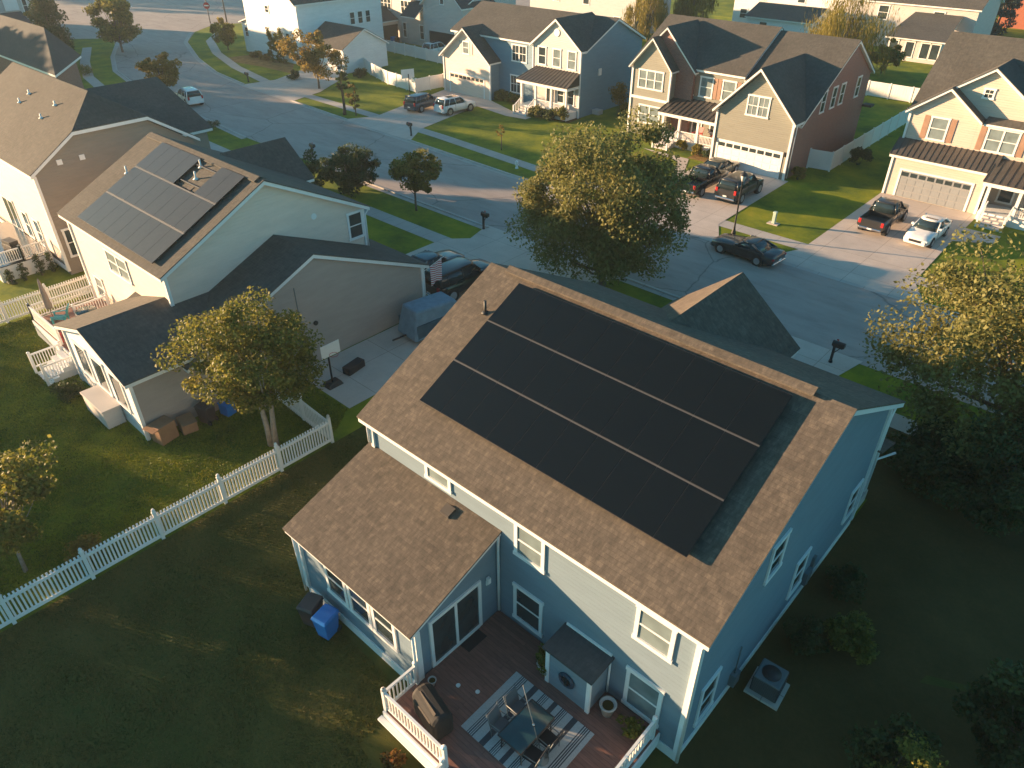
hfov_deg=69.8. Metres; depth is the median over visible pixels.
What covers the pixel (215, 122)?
shrub
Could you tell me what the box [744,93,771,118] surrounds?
window
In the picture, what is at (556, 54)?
window
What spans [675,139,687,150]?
shrub
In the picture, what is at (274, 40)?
cypress
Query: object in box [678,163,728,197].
pickup truck
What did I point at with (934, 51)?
window
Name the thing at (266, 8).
window
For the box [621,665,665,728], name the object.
window
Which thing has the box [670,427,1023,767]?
lawn
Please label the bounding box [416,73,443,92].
vinyl fence
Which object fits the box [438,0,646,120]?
two storey house
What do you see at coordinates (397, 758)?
flower plant
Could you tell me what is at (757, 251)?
vintage coupe
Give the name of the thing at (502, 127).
young tree
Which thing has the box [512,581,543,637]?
window
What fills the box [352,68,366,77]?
shrub
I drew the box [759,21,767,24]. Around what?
window
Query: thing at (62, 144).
two storey house
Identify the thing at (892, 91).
vinyl fence
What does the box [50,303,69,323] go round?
deck chair
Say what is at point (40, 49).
two storey house
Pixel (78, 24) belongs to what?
cross street
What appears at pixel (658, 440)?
solar array
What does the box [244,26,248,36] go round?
window
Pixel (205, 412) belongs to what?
wheelie bin
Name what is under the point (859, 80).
window
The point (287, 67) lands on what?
driveway
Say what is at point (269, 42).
cypress
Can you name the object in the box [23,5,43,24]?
broadleaf tree
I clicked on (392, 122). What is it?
driveway
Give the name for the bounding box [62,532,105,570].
shrub
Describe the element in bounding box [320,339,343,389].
basketball hoop
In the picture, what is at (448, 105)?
parked car
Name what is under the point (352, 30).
two storey house
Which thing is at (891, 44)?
window
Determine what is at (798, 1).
window
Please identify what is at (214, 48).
pavement
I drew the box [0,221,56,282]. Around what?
wooden deck
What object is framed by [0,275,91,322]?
picket fence
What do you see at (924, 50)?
window
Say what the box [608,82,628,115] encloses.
shrub
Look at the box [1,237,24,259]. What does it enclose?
grill
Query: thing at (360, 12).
window
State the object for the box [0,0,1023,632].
ground
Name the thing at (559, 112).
shrub
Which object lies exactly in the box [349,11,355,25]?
window
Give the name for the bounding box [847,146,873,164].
shrub
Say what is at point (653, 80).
window
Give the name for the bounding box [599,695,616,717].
plant pot
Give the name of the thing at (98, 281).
window
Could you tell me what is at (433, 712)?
covered grill
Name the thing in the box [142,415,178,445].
cardboard box
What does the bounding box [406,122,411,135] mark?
mailbox
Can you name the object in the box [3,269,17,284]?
conifer
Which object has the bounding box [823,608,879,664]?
shrub
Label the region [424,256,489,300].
parked car
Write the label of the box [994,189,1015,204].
window
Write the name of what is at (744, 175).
street lamp
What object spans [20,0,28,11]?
window
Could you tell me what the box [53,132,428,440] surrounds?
two storey house
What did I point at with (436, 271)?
flag
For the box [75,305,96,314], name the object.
round table
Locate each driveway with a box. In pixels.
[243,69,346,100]
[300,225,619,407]
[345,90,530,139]
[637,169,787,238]
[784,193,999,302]
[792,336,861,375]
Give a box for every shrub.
[48,377,83,403]
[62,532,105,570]
[77,64,92,75]
[205,120,220,127]
[248,50,262,57]
[258,53,271,59]
[286,69,300,79]
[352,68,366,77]
[493,89,508,100]
[504,91,519,102]
[527,104,542,116]
[538,108,554,119]
[552,105,568,121]
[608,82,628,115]
[615,714,644,739]
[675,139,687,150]
[691,143,702,155]
[701,149,710,158]
[783,613,830,655]
[791,166,806,179]
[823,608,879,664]
[825,561,867,603]
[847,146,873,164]
[882,415,978,502]
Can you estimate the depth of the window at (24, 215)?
50.23 m
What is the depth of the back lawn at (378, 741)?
24.30 m
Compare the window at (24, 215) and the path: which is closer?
the window at (24, 215)
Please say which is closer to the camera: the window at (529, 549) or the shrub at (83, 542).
the window at (529, 549)
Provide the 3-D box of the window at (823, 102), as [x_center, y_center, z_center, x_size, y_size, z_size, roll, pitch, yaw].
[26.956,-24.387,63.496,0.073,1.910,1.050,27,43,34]
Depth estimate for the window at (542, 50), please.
79.49 m
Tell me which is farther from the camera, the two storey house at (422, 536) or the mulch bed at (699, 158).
the mulch bed at (699, 158)
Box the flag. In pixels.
[424,256,443,285]
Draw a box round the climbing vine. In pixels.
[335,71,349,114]
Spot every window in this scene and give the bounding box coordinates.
[0,193,24,232]
[2,0,19,10]
[19,209,35,239]
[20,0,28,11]
[31,217,44,246]
[61,228,78,257]
[71,338,96,381]
[87,353,113,396]
[92,273,109,301]
[102,247,133,285]
[105,368,132,413]
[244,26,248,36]
[263,4,269,13]
[323,566,349,609]
[346,208,364,241]
[346,586,373,630]
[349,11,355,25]
[357,10,363,23]
[364,9,371,22]
[370,607,398,653]
[381,0,391,10]
[400,0,409,12]
[424,465,452,494]
[462,40,469,54]
[510,74,523,94]
[511,43,526,63]
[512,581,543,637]
[513,524,545,574]
[537,45,546,65]
[552,48,561,67]
[556,90,564,103]
[567,50,576,70]
[567,90,574,106]
[582,0,589,4]
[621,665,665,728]
[631,605,678,664]
[637,68,664,91]
[637,103,660,126]
[693,666,722,728]
[698,76,714,98]
[708,125,713,133]
[720,79,737,100]
[739,8,747,18]
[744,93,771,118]
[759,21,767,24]
[763,527,792,585]
[785,546,812,599]
[797,0,805,3]
[819,89,828,113]
[829,85,838,109]
[837,82,846,105]
[840,478,863,524]
[853,75,862,98]
[876,4,890,19]
[888,39,899,48]
[903,40,915,57]
[917,42,931,59]
[925,115,951,142]
[927,43,941,60]
[934,11,945,13]
[980,127,1022,156]
[981,87,996,99]
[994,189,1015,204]
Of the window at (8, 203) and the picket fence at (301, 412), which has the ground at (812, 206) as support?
the picket fence at (301, 412)
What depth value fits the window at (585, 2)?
123.26 m
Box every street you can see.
[53,0,529,38]
[115,15,1023,414]
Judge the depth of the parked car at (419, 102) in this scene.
81.47 m
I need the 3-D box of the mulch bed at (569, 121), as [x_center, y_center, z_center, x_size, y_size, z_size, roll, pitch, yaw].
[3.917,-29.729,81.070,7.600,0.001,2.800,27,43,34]
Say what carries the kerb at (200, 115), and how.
on the street at (815, 309)
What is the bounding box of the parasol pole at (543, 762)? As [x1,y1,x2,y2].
[523,685,548,765]
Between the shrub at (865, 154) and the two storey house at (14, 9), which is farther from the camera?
the two storey house at (14, 9)
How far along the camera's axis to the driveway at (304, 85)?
92.59 m
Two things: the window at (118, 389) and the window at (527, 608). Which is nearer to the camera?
the window at (527, 608)
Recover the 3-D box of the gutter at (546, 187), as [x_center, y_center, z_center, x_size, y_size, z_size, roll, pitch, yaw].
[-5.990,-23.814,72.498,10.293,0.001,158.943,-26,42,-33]
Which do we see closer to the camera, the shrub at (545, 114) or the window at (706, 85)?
the window at (706, 85)
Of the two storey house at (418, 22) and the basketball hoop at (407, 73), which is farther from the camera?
the two storey house at (418, 22)
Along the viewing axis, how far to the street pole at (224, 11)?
132.74 m
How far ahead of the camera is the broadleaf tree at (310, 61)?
88.33 m
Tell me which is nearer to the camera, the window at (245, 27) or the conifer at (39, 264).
the conifer at (39, 264)
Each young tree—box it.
[345,83,359,115]
[496,125,504,149]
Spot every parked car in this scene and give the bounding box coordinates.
[175,86,203,105]
[403,92,437,112]
[411,249,465,269]
[422,41,445,51]
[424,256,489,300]
[433,94,475,115]
[703,157,739,172]
[714,170,763,204]
[903,213,951,247]
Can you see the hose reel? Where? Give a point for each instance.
(566, 678)
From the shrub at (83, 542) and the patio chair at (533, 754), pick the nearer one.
the patio chair at (533, 754)
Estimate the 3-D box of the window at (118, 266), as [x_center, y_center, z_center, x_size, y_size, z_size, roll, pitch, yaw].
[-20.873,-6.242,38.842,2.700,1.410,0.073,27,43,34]
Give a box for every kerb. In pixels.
[113,42,246,137]
[186,32,243,83]
[291,100,347,119]
[336,171,488,227]
[407,139,556,188]
[615,274,679,297]
[920,301,1018,331]
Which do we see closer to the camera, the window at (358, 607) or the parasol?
the window at (358, 607)
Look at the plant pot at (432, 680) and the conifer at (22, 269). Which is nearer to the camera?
the plant pot at (432, 680)
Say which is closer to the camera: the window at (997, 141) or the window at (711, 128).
the window at (997, 141)
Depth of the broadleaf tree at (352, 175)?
58.87 m
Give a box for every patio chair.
[486,702,511,745]
[503,685,526,718]
[521,741,549,767]
[536,725,564,757]
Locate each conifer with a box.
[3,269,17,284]
[16,263,29,280]
[26,0,74,49]
[31,253,45,274]
[44,251,58,271]
[990,0,1023,35]
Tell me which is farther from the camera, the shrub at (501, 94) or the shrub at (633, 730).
the shrub at (501, 94)
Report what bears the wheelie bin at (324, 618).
on the back lawn at (378, 741)
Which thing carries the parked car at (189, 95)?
on the street at (815, 309)
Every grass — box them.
[0,298,347,628]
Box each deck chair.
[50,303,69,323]
[691,127,703,137]
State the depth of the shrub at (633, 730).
21.35 m
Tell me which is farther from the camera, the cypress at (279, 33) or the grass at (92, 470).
the cypress at (279, 33)
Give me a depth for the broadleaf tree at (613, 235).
42.43 m
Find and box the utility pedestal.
[767,211,779,225]
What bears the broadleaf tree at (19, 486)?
on the ground at (812, 206)
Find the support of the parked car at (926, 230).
on the driveway at (846, 249)
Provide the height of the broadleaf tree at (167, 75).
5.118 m
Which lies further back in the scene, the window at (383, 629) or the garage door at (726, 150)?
the garage door at (726, 150)
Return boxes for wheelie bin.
[194,400,218,425]
[296,592,323,627]
[310,603,341,639]
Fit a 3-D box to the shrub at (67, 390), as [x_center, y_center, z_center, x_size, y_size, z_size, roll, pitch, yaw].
[-22.320,0.203,36.871,1.726,1.044,1.562,27,43,34]
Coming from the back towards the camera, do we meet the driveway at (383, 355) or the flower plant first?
the driveway at (383, 355)
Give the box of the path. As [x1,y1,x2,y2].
[645,148,688,177]
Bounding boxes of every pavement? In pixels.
[80,47,1023,473]
[206,33,1023,306]
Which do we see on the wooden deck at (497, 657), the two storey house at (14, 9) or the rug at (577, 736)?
the rug at (577, 736)
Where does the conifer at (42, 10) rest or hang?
on the ground at (812, 206)
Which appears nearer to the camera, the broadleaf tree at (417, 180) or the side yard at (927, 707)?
the side yard at (927, 707)
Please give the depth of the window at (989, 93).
54.76 m
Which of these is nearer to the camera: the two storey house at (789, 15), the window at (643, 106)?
the window at (643, 106)
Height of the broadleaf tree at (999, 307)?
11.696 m
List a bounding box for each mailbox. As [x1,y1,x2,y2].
[309,143,314,157]
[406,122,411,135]
[481,211,488,228]
[828,339,845,362]
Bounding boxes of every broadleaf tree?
[0,434,59,572]
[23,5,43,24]
[82,0,142,51]
[134,51,181,86]
[150,286,327,446]
[209,17,237,49]
[274,28,348,88]
[301,142,380,197]
[388,148,442,210]
[504,105,700,288]
[840,712,941,767]
[859,220,1023,473]
[863,730,950,767]
[867,37,905,73]
[920,407,1023,537]
[951,657,1023,767]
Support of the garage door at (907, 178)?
in the two storey house at (959, 145)
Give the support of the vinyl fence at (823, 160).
on the ground at (812, 206)
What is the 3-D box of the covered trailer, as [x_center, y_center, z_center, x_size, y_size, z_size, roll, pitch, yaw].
[-5.029,-3.718,41.577,4.278,1.986,1.959,-27,43,-33]
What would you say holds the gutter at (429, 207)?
on the ground at (812, 206)
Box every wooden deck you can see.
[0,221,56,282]
[26,282,109,385]
[378,610,659,767]
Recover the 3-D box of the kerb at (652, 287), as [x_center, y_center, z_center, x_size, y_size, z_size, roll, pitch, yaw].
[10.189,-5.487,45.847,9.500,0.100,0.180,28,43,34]
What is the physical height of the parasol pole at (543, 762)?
2.356 m
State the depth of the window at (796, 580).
25.20 m
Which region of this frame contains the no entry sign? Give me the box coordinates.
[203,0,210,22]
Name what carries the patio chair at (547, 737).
on the rug at (577, 736)
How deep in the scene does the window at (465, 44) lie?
85.46 m
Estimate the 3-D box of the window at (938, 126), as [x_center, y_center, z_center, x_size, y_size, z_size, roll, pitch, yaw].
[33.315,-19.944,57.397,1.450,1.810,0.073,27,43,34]
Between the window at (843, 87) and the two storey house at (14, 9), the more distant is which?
the two storey house at (14, 9)
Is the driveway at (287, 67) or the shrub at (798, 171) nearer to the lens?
the shrub at (798, 171)
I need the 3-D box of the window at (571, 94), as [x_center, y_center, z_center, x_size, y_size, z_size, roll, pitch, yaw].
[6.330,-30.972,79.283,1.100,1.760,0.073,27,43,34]
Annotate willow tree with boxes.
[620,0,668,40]
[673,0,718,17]
[801,0,904,75]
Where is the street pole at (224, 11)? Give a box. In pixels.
[221,0,227,21]
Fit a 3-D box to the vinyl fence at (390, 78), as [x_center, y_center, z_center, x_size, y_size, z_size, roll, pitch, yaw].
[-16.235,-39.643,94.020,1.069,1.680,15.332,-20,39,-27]
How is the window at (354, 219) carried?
in the two storey house at (281, 228)
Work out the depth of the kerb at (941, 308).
44.59 m
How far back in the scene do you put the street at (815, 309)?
59.94 m
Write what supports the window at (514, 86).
in the two storey house at (575, 64)
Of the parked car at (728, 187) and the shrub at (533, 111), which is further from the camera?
the shrub at (533, 111)
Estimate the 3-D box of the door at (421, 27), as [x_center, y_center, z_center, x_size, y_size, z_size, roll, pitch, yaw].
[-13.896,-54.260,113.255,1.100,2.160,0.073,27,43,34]
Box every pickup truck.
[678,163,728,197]
[857,196,909,235]
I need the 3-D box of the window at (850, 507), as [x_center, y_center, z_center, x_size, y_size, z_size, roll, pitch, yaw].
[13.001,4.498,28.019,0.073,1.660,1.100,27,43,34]
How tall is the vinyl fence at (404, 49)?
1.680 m
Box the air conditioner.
[743,658,789,710]
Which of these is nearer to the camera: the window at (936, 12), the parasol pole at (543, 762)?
the parasol pole at (543, 762)
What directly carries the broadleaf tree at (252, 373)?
on the ground at (812, 206)
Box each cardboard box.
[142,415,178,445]
[176,412,198,435]
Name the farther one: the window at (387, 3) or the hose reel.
the window at (387, 3)
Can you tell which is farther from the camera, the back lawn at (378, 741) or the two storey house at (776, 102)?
the two storey house at (776, 102)
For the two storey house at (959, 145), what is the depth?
56.67 m
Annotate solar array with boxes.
[77,142,244,263]
[420,283,792,557]
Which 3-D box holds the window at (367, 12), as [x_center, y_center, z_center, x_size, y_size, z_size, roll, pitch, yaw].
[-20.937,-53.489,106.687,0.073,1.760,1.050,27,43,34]
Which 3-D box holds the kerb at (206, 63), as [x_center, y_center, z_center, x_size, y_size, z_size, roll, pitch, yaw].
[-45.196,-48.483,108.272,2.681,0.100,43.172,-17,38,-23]
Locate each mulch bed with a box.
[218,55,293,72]
[514,111,579,122]
[688,155,708,161]
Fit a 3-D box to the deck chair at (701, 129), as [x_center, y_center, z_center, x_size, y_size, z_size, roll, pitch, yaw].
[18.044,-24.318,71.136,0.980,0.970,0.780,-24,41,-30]
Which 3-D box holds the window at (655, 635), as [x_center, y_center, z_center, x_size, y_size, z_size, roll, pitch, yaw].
[3.830,6.705,19.742,1.300,1.460,0.073,27,43,34]
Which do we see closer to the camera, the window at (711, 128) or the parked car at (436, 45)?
the window at (711, 128)
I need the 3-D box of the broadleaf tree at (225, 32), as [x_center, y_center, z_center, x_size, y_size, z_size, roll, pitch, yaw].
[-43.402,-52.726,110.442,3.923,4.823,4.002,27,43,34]
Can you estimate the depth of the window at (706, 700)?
21.65 m
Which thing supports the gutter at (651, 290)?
on the ground at (812, 206)
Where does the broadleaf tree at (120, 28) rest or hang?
on the ground at (812, 206)
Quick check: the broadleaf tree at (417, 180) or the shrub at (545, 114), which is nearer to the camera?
the broadleaf tree at (417, 180)
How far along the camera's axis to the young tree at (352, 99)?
79.77 m
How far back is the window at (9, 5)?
114.64 m
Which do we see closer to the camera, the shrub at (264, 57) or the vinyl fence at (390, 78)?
the vinyl fence at (390, 78)
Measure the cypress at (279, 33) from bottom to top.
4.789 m
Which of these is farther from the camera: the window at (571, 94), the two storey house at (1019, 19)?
the two storey house at (1019, 19)
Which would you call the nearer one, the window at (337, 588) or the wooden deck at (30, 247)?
the window at (337, 588)
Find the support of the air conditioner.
on the lawn at (944, 596)
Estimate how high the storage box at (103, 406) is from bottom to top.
1.050 m
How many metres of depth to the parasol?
40.64 m
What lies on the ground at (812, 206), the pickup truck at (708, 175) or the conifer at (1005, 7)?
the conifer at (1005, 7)
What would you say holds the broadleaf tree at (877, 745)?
on the side yard at (927, 707)
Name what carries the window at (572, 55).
in the two storey house at (575, 64)
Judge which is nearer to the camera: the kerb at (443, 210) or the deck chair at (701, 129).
the kerb at (443, 210)
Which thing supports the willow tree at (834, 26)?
on the ground at (812, 206)
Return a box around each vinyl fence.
[363,57,416,92]
[386,40,442,63]
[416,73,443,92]
[806,108,909,171]
[865,80,919,102]
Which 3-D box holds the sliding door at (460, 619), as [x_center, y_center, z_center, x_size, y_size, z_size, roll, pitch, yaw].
[-1.760,7.642,23.393,0.077,2.200,2.240,27,43,34]
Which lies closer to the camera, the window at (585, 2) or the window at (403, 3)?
the window at (403, 3)
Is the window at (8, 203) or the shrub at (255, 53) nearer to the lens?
the window at (8, 203)
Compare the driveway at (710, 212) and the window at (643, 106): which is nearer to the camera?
the driveway at (710, 212)
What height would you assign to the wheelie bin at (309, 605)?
1.060 m
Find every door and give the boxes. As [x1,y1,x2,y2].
[319,54,336,70]
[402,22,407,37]
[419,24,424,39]
[428,580,482,667]
[450,72,483,98]
[545,88,549,101]
[690,122,701,133]
[716,140,780,177]
[895,170,971,210]
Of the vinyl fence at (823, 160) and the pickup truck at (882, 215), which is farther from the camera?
the vinyl fence at (823, 160)
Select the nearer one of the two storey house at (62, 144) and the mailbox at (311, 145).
the two storey house at (62, 144)
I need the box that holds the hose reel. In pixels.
[558,672,573,688]
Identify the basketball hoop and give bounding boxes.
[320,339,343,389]
[401,68,413,96]
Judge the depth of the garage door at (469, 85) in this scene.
87.82 m
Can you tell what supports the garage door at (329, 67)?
in the two storey house at (352, 30)
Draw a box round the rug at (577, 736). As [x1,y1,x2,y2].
[461,671,593,767]
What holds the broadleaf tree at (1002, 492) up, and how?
on the lawn at (944, 596)
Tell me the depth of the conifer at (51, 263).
48.55 m
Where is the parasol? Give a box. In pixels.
[37,278,56,321]
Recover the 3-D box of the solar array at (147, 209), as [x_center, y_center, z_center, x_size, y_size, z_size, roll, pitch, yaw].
[-18.524,-9.742,38.388,8.700,2.836,5.618,27,43,34]
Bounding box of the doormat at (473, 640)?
[461,629,486,651]
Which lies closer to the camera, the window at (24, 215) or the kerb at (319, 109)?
the window at (24, 215)
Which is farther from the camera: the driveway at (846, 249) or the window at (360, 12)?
the window at (360, 12)
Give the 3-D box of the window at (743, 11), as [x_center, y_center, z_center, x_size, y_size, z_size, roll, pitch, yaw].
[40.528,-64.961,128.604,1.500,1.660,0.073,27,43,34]
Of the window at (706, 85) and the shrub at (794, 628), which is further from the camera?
the window at (706, 85)
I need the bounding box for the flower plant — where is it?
[379,748,407,767]
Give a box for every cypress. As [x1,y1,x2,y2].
[265,26,275,61]
[272,32,282,62]
[276,27,287,62]
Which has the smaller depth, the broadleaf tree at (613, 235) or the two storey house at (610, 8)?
the broadleaf tree at (613, 235)
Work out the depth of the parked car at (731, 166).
63.58 m
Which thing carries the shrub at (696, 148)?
on the mulch bed at (699, 158)
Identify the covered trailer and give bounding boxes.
[392,291,455,341]
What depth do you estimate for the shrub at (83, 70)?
97.10 m
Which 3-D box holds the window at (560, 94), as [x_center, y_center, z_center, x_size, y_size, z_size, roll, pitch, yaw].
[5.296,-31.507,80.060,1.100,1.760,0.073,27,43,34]
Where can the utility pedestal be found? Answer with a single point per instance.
(773, 221)
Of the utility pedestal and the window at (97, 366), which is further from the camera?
the utility pedestal
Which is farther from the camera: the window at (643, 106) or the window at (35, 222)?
the window at (643, 106)
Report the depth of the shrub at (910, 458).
31.03 m
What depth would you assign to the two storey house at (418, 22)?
110.53 m
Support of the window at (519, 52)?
in the two storey house at (575, 64)
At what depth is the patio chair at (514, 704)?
21.74 m
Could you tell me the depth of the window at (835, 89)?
64.79 m
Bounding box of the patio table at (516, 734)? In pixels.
[497,699,554,764]
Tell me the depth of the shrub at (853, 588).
26.45 m
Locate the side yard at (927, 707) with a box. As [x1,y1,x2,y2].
[834,683,1023,767]
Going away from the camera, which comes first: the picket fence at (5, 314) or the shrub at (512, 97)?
the picket fence at (5, 314)
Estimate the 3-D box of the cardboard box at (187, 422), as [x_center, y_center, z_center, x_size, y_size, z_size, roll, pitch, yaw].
[-15.255,1.935,34.594,0.700,0.700,0.970,-25,42,-32]
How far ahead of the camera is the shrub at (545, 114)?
78.96 m
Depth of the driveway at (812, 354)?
39.93 m
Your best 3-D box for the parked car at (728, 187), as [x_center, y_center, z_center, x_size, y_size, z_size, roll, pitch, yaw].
[18.652,-16.243,59.883,2.240,1.923,5.325,27,43,33]
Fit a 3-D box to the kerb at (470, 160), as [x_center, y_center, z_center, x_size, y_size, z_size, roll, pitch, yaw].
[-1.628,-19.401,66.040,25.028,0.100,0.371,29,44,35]
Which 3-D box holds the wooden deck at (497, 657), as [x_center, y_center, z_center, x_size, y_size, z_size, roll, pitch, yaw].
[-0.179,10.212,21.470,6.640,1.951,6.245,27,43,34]
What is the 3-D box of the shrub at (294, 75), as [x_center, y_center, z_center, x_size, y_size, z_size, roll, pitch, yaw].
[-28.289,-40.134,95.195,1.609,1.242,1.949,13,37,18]
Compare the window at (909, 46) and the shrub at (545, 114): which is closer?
the shrub at (545, 114)
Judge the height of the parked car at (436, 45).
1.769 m
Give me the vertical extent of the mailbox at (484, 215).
1.400 m
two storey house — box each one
[0,0,56,23]
[0,15,83,88]
[0,62,212,274]
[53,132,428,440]
[238,0,388,73]
[282,262,905,763]
[381,0,515,45]
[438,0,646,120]
[530,0,670,33]
[627,14,875,179]
[732,0,841,32]
[838,0,1004,64]
[881,31,1023,232]
[997,0,1023,29]
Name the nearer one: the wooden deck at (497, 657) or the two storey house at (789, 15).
the wooden deck at (497, 657)
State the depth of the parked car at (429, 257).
47.72 m
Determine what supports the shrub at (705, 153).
on the mulch bed at (699, 158)
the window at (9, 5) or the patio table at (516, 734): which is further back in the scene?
the window at (9, 5)
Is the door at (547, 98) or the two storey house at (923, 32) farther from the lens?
the two storey house at (923, 32)
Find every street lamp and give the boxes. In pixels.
[336,66,345,114]
[731,171,747,234]
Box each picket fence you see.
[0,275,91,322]
[0,389,333,628]
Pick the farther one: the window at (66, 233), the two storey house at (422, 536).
the window at (66, 233)
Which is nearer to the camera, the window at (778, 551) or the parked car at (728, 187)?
the window at (778, 551)
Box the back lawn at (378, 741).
[0,425,1004,767]
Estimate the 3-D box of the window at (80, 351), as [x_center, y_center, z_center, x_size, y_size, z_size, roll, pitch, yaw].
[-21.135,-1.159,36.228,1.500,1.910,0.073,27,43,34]
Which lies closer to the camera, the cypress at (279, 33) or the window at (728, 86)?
the window at (728, 86)
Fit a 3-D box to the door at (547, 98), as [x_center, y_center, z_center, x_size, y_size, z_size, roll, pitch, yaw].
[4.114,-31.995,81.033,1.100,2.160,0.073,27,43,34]
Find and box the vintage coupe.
[710,233,785,266]
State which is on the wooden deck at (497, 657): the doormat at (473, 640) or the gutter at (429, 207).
the doormat at (473, 640)
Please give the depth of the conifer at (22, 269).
47.42 m
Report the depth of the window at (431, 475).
24.24 m
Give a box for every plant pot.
[428,676,436,685]
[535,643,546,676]
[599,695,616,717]
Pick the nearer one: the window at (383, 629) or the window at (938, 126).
the window at (383, 629)
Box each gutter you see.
[110,41,243,138]
[184,33,1018,336]
[363,183,481,228]
[617,278,677,299]
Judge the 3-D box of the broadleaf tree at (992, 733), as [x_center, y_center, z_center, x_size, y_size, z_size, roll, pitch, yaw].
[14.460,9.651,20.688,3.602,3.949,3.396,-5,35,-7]
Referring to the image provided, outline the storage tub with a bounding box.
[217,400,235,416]
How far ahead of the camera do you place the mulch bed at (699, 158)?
68.67 m
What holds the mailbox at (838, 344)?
on the driveway at (812, 354)
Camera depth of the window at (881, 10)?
111.60 m
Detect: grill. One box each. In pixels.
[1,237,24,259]
[412,682,452,740]
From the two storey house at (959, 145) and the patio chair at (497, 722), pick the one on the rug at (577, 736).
the patio chair at (497, 722)
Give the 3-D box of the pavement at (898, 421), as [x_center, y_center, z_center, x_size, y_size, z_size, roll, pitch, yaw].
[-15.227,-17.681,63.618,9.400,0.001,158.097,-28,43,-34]
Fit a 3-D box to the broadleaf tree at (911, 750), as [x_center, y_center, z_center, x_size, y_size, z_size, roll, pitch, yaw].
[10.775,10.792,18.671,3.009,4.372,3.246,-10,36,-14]
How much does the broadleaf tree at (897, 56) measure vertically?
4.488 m
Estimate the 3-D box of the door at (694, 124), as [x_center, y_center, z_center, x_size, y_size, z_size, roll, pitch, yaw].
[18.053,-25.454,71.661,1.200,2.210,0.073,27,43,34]
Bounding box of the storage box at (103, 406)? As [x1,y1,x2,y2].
[80,384,126,428]

